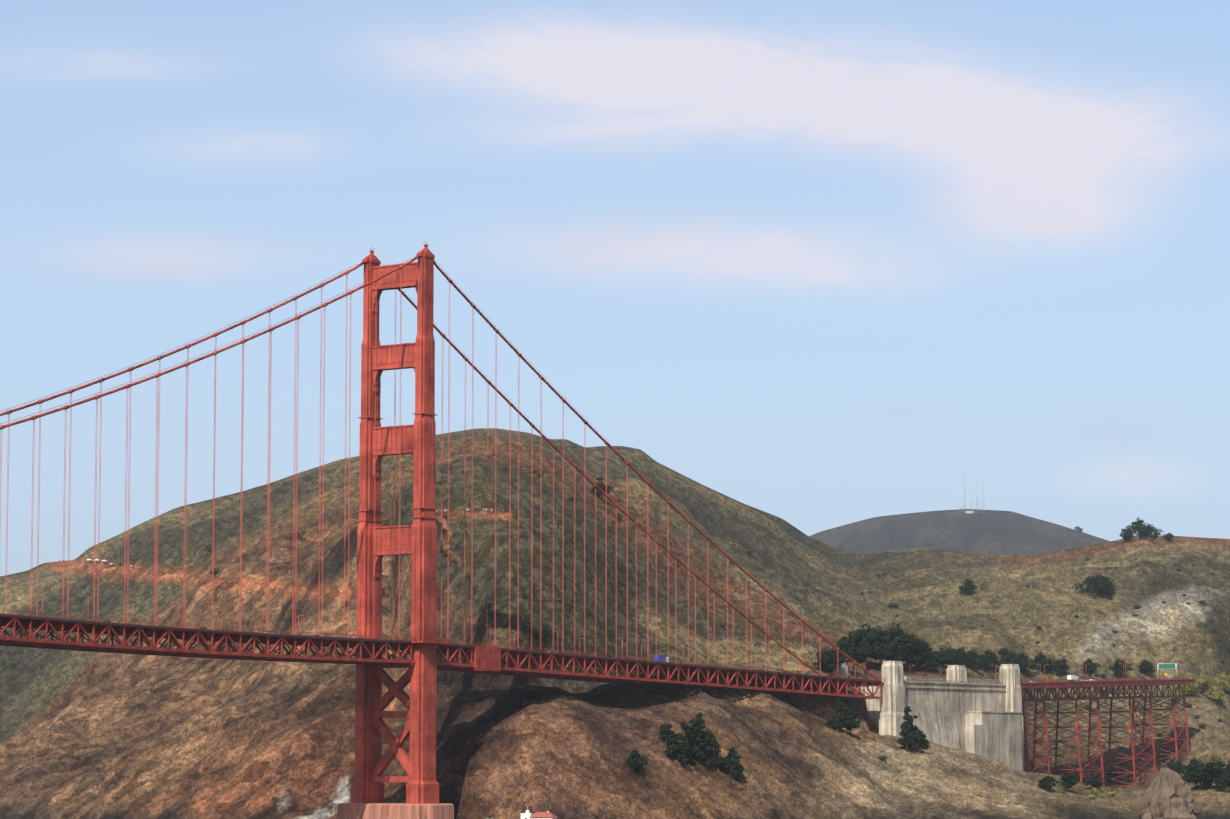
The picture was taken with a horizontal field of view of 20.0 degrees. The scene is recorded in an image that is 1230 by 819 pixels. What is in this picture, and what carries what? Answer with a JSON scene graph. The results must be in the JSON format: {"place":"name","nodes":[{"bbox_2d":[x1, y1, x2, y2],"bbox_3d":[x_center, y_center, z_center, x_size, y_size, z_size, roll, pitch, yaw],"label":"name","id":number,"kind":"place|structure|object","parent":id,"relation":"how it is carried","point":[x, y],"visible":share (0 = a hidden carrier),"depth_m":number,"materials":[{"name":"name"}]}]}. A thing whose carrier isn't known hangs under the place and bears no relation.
{"place":"outdoors","nodes":[
{"label":"outdoors","id":0,"kind":"place"},
{"bbox_2d":[0,428,1229,818],"bbox_3d":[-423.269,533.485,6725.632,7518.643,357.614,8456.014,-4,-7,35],"label":"hills","id":1,"kind":"structure","parent":0,"point":[106,736],"depth_m":1704.66,"materials":[{"name":"brown soil"}]},
{"bbox_2d":[335,803,453,818],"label":"tower pier","id":2,"kind":"structure","parent":1,"relation":"on","point":[390,811],"depth_m":1343.85,"materials":[{"name":"concrete"}]},
{"bbox_2d":[351,241,438,803],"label":"tower","id":3,"kind":"structure","parent":1,"relation":"on","point":[416,540],"depth_m":1362.77,"materials":[{"name":"red metal"}]},
{"bbox_2d":[520,807,556,818],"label":"building","id":4,"kind":"structure","parent":1,"relation":"on","point":[539,815],"depth_m":1338.66,"materials":[{"name":"white paint"}]},
{"bbox_2d":[9,469,1225,759],"bbox_3d":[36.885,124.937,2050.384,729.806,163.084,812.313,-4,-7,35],"label":"hill scrub bushes","id":5,"kind":"object","parent":1,"relation":"on","point":[895,605],"visible":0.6,"depth_m":2005.62,"materials":[{"name":"green plant"}]},
{"bbox_2d":[831,662,847,677],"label":"pylon","id":6,"kind":"object","parent":1,"relation":"on","point":[843,670],"visible":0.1,"depth_m":1651.31,"materials":[{"name":"concrete"}]},
{"bbox_2d":[0,255,883,684],"bbox_3d":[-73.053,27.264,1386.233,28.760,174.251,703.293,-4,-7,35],"label":"cables","id":7,"kind":"object","parent":6,"relation":"attached to","point":[412,301],"visible":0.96,"depth_m":1381.66,"materials":[{"name":"red metal"}]},
{"bbox_2d":[0,269,855,676],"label":"suspender ropes","id":8,"kind":"object","parent":7,"relation":"hanging from","point":[394,523],"visible":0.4,"depth_m":1350.43,"materials":[{"name":"red metal"}]},
{"bbox_2d":[0,614,881,698],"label":"bridge deck","id":9,"kind":"structure","parent":8,"relation":"hanging from","point":[488,660],"depth_m":1345.18,"materials":[{"name":"painted steel"},{"name":"asphalt"}]},
{"bbox_2d":[0,610,1190,683],"bbox_3d":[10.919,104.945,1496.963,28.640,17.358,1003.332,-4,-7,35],"label":"deck railing","id":10,"kind":"object","parent":9,"relation":"on","point":[1029,681],"visible":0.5,"depth_m":1430.30,"materials":[{"name":"red metal"}]},
{"bbox_2d":[42,595,1162,682],"bbox_3d":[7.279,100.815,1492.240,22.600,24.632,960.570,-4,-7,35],"label":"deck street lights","id":11,"kind":"object","parent":9,"relation":"on","point":[579,642],"visible":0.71,"depth_m":1468.39},
{"bbox_2d":[654,655,668,661],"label":"blue truck","id":12,"kind":"object","parent":9,"relation":"on","point":[660,657],"visible":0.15,"depth_m":1495.21,"materials":[{"name":"blue metal"}]},
{"bbox_2d":[879,661,905,737],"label":"pylon","id":13,"kind":"object","parent":1,"relation":"on","point":[892,707],"visible":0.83,"depth_m":1631.66,"materials":[{"name":"concrete"}]},
{"bbox_2d":[589,482,1229,790],"bbox_3d":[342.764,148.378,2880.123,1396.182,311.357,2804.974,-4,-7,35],"label":"trees","id":14,"kind":"object","parent":1,"relation":"on","point":[892,644],"visible":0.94,"depth_m":1683.93,"materials":[{"name":"green plant"}]},
{"bbox_2d":[858,681,1022,770],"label":"concrete abutment","id":15,"kind":"object","parent":1,"relation":"on","point":[974,718],"visible":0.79,"depth_m":1683.99,"materials":[{"name":"concrete"}]},
{"bbox_2d":[904,676,1003,684],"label":"railing","id":16,"kind":"object","parent":15,"relation":"on","point":[954,680],"visible":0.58,"depth_m":1681.37,"materials":[{"name":"red metal"}]},
{"bbox_2d":[946,665,966,682],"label":"pylon","id":17,"kind":"object","parent":1,"relation":"on","point":[957,672],"visible":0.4,"depth_m":1742.52,"materials":[{"name":"concrete"}]},
{"bbox_2d":[959,466,984,513],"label":"radio antennas","id":18,"kind":"object","parent":1,"relation":"on","point":[972,511],"visible":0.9,"depth_m":4465.41,"materials":[{"name":"grey paint"}]},
{"bbox_2d":[1000,664,1023,770],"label":"pylon","id":19,"kind":"object","parent":1,"relation":"on","point":[1010,676],"visible":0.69,"depth_m":1724.55,"materials":[{"name":"concrete"}]},
{"bbox_2d":[989,679,1195,786],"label":"approach viaduct","id":20,"kind":"object","parent":1,"relation":"on","point":[1038,687],"visible":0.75,"depth_m":1834.49,"materials":[{"name":"painted steel"},{"name":"asphalt"}]},
{"bbox_2d":[1067,675,1077,681],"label":"truck","id":21,"kind":"object","parent":20,"relation":"on","point":[1075,677],"visible":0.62,"depth_m":1797.46,"materials":[{"name":"white metal"}]},
{"bbox_2d":[1157,663,1176,678],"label":"highway sign gantry","id":22,"kind":"object","parent":20,"relation":"on","point":[1166,665],"visible":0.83,"depth_m":1886.19,"materials":[{"name":"green"}]},
{"bbox_2d":[1088,672,1229,798],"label":"bushes","id":23,"kind":"object","parent":1,"relation":"on","point":[1202,684],"visible":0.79,"depth_m":1975.62,"materials":[{"name":"green plant"}]},
{"bbox_2d":[1134,767,1202,818],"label":"rock","id":24,"kind":"object","parent":1,"relation":"on","point":[1167,794],"visible":1,"depth_m":1476.36,"materials":[{"name":"stone"}]},
{"bbox_2d":[0,0,1229,575],"label":"sky","id":25,"kind":"structure","parent":0,"point":[819,263],"materials":[{"name":"blue"}]}
]}

